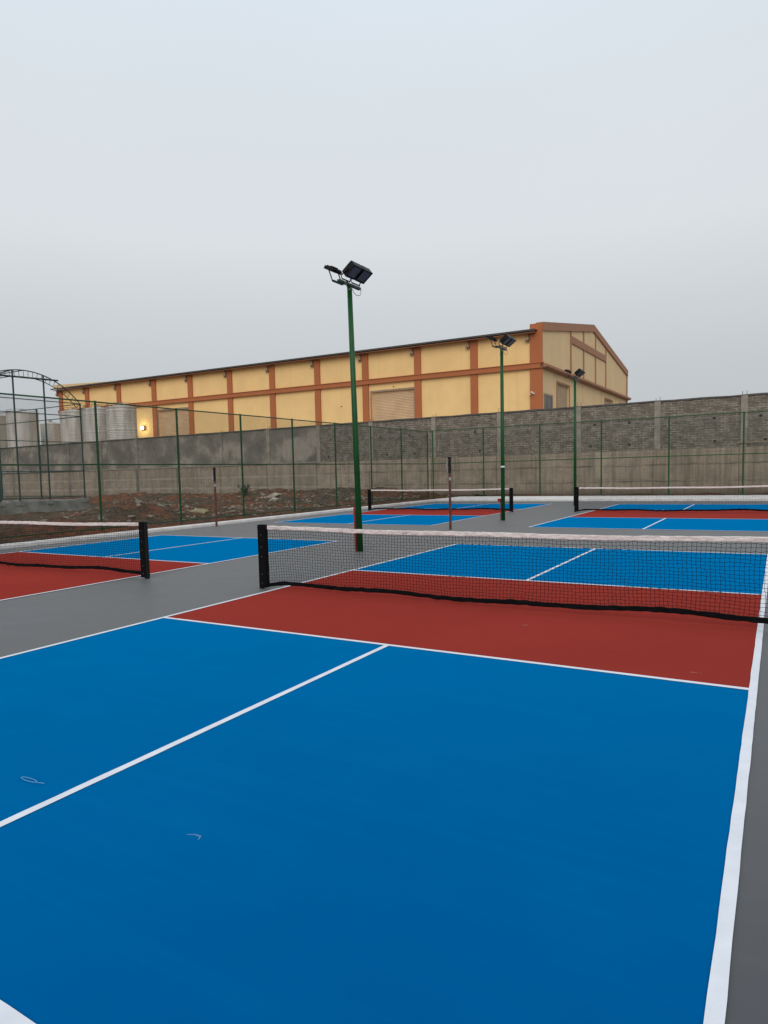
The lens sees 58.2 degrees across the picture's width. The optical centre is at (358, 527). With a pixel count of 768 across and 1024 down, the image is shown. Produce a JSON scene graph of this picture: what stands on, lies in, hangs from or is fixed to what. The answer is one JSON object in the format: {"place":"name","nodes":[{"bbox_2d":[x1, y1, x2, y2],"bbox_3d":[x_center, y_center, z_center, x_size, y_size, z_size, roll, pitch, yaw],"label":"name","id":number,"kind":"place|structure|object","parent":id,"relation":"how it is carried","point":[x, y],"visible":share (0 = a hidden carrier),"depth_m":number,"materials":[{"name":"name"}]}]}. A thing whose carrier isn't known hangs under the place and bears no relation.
{"place":"outdoors","nodes":[
{"label":"outdoors","id":0,"kind":"place"},
{"bbox_2d":[0,470,28,497],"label":"raised yard","id":1,"kind":"structure","parent":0,"point":[3,478],"depth_m":77.71,"materials":[{"name":"concrete"}]},
{"bbox_2d":[0,412,7,447],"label":"storage tank","id":2,"kind":"object","parent":1,"relation":"on","point":[2,431],"visible":0.28,"depth_m":85.51,"materials":[{"name":"metal"}]},
{"bbox_2d":[5,409,39,446],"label":"storage tank","id":3,"kind":"object","parent":1,"relation":"on","point":[19,429],"visible":0.44,"depth_m":80.81,"materials":[{"name":"metal"}]},
{"bbox_2d":[40,420,60,444],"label":"storage tank","id":4,"kind":"object","parent":1,"relation":"on","point":[55,429],"visible":0.28,"depth_m":87.12,"materials":[{"name":"metal"}]},
{"bbox_2d":[59,407,83,442],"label":"storage tank","id":5,"kind":"object","parent":1,"relation":"on","point":[73,430],"visible":0.29,"depth_m":78.57,"materials":[{"name":"metal"}]},
{"bbox_2d":[82,405,108,441],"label":"storage tank","id":6,"kind":"object","parent":1,"relation":"on","point":[91,422],"visible":0.26,"depth_m":75.80,"materials":[{"name":"metal"}]},
{"bbox_2d":[105,402,137,439],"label":"storage tank","id":7,"kind":"object","parent":1,"relation":"on","point":[122,424],"visible":0.46,"depth_m":73.06,"materials":[{"name":"metal"}]},
{"bbox_2d":[50,322,630,437],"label":"warehouse","id":8,"kind":"structure","parent":0,"point":[454,376],"depth_m":70.57,"materials":[{"name":"paint"}]},
{"bbox_2d":[157,407,188,436],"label":"roller door","id":9,"kind":"structure","parent":8,"relation":"in","point":[162,411],"depth_m":82.42,"materials":[{"name":"beige metal"}]},
{"bbox_2d":[370,387,414,420],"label":"roller door","id":10,"kind":"structure","parent":8,"relation":"in","point":[391,404],"depth_m":68.13,"materials":[{"name":"beige metal"}]},
{"bbox_2d":[544,393,552,408],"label":"window","id":11,"kind":"structure","parent":8,"relation":"in","point":[548,399],"depth_m":62.33,"materials":[{"name":"grey glass"}]},
{"bbox_2d":[556,381,569,407],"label":"roller door","id":12,"kind":"structure","parent":8,"relation":"in","point":[561,391],"depth_m":66.75,"materials":[{"name":"beige metal"}]},
{"bbox_2d":[604,397,612,403],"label":"roller door","id":13,"kind":"structure","parent":8,"relation":"in","point":[605,401],"depth_m":83.43,"materials":[{"name":"beige metal"}]},
{"bbox_2d":[0,487,767,543],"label":"soil ground","id":14,"kind":"structure","parent":0,"point":[119,513],"depth_m":34.11,"materials":[{"name":"brown soil"}]},
{"bbox_2d":[0,498,89,514],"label":"plinth wall","id":15,"kind":"structure","parent":14,"relation":"on","point":[67,502],"depth_m":38.19,"materials":[{"name":"concrete"}]},
{"bbox_2d":[0,369,85,501],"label":"arched frame","id":16,"kind":"object","parent":15,"relation":"on","point":[36,413],"visible":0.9,"depth_m":38.10,"materials":[{"name":"green paint"}]},
{"bbox_2d":[190,508,208,513],"bbox_3d":[-7.431,-0.701,32.040,1.193,0.402,0.864,1,5,31],"label":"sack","id":17,"kind":"object","parent":14,"relation":"on","point":[204,510],"visible":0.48,"depth_m":31.75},
{"bbox_2d":[0,393,428,538],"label":"chain link fence","id":18,"kind":"object","parent":14,"relation":"on","point":[98,462],"visible":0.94,"depth_m":26.58,"materials":[{"name":"green metal"}]},
{"bbox_2d":[11,486,426,524],"bbox_3d":[-15.112,-1.632,44.145,32.773,1.174,28.030,1,5,31],"label":"rubble","id":19,"kind":"object","parent":14,"relation":"on","point":[194,516],"visible":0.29,"depth_m":37.39,"materials":[{"name":"stone"}]},
{"bbox_2d":[237,483,250,494],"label":"weed bush","id":20,"kind":"object","parent":14,"relation":"on","point":[246,489],"visible":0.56,"depth_m":49.78,"materials":[{"name":"green plant"}]},
{"bbox_2d":[265,493,282,497],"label":"concrete lump","id":21,"kind":"object","parent":14,"relation":"on","point":[269,496],"visible":0.53,"depth_m":42.70,"materials":[{"name":"grey concrete"}]},
{"bbox_2d":[0,501,767,1023],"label":"sports slab","id":22,"kind":"structure","parent":14,"relation":"on","point":[38,621],"depth_m":10.05,"materials":[{"name":"grey concrete"}]},
{"bbox_2d":[0,535,335,600],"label":"court surface","id":23,"kind":"object","parent":22,"relation":"on","point":[170,552],"visible":0.82,"depth_m":14.42,"materials":[{"name":"paint"}]},
{"bbox_2d":[0,521,149,578],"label":"pickleball net","id":24,"kind":"object","parent":23,"relation":"on","point":[144,572],"visible":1,"depth_m":12.20,"materials":[{"name":"black fabric"}]},
{"bbox_2d":[212,468,217,525],"bbox_3d":[-4.846,-1.010,23.217,0.150,1.980,0.096,-3,5,-21],"label":"volleyball post","id":25,"kind":"object","parent":22,"relation":"on","point":[214,479],"visible":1,"depth_m":23.19,"materials":[{"name":"black metal"}]},
{"bbox_2d":[1,499,435,548],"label":"kerb","id":26,"kind":"structure","parent":22,"relation":"on","point":[68,539],"depth_m":22.84,"materials":[{"name":"concrete"}]},
{"bbox_2d":[324,260,372,551],"bbox_3d":[-0.084,-2.457,14.546,0.731,5.964,0.854,0,5,31],"label":"floodlight pole","id":27,"kind":"object","parent":22,"relation":"on","point":[357,272],"visible":1,"depth_m":14.47,"materials":[{"name":"green metal"}]},
{"bbox_2d":[0,544,767,1023],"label":"court surface","id":28,"kind":"object","parent":22,"relation":"on","point":[392,808],"visible":0.89,"depth_m":3.46,"materials":[{"name":"paint"}]},
{"bbox_2d":[21,777,44,783],"bbox_3d":[-1.801,1.397,3.801,0.190,0.004,0.032,1,5,30],"label":"string loop","id":29,"kind":"object","parent":28,"relation":"on","point":[31,781],"visible":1,"depth_m":3.80,"materials":[{"name":"blue fabric"}]},
{"bbox_2d":[257,524,767,623],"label":"pickleball net","id":30,"kind":"object","parent":28,"relation":"on","point":[263,555],"visible":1,"depth_m":8.11,"materials":[{"name":"black fabric"}]},
{"bbox_2d":[275,504,548,524],"bbox_3d":[3.078,-0.635,28.544,6.176,0.004,13.356,1,5,31],"label":"court surface","id":31,"kind":"object","parent":22,"relation":"on","point":[405,517],"visible":0.8,"depth_m":26.31,"materials":[{"name":"paint"}]},
{"bbox_2d":[367,488,512,511],"bbox_3d":[3.248,-1.148,29.035,6.791,0.950,0.123,1,5,33],"label":"pickleball net","id":32,"kind":"object","parent":31,"relation":"on","point":[510,494],"visible":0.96,"depth_m":28.73,"materials":[{"name":"black fabric"}]},
{"bbox_2d":[446,457,451,529],"bbox_3d":[2.571,-0.956,19.573,0.150,2.060,0.096,-3,5,-21],"label":"volleyball post","id":33,"kind":"object","parent":22,"relation":"on","point":[449,495],"visible":1,"depth_m":19.55,"materials":[{"name":"metal"}]},
{"bbox_2d":[487,334,515,520],"bbox_3d":[4.693,-3.193,22.492,0.731,5.963,0.854,1,5,31],"label":"floodlight pole","id":34,"kind":"object","parent":22,"relation":"on","point":[507,340],"visible":1,"depth_m":22.43,"materials":[{"name":"green metal"}]},
{"bbox_2d":[564,368,585,486],"bbox_3d":[9.543,-3.927,30.393,0.731,5.963,0.854,1,5,31],"label":"floodlight pole","id":35,"kind":"object","parent":22,"relation":"on","point":[579,372],"visible":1,"depth_m":30.29,"materials":[{"name":"metal"}]},
{"bbox_2d":[436,498,767,500],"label":"kerb","id":36,"kind":"structure","parent":22,"relation":"on","point":[678,499],"depth_m":33.41,"materials":[{"name":"concrete"}]},
{"bbox_2d":[530,504,767,531],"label":"court surface","id":37,"kind":"object","parent":22,"relation":"on","point":[740,520],"visible":0.8,"depth_m":21.48,"materials":[{"name":"paint"}]},
{"bbox_2d":[574,485,767,511],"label":"pickleball net","id":38,"kind":"object","parent":37,"relation":"on","point":[576,499],"visible":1,"depth_m":24.53,"materials":[{"name":"black fabric"}]},
{"bbox_2d":[430,410,767,498],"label":"chain link fence","id":39,"kind":"object","parent":14,"relation":"on","point":[669,456],"visible":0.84,"depth_m":38.31,"materials":[{"name":"green metal"}]},
{"bbox_2d":[442,495,767,498],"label":"concrete apron","id":40,"kind":"object","parent":14,"relation":"on","point":[602,497],"visible":0.33,"depth_m":36.18,"materials":[{"name":"grey concrete"}]},
{"bbox_2d":[0,0,767,444],"label":"sky","id":41,"kind":"structure","parent":0,"point":[180,180],"materials":[{"name":"grey"}]},
{"label":"ground","id":42,"kind":"structure","parent":0,"visible":0},
{"bbox_2d":[0,391,767,497],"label":"boundary wall","id":43,"kind":"structure","parent":42,"relation":"on","point":[705,405],"depth_m":47.52,"materials":[{"name":"concrete"}]}
]}

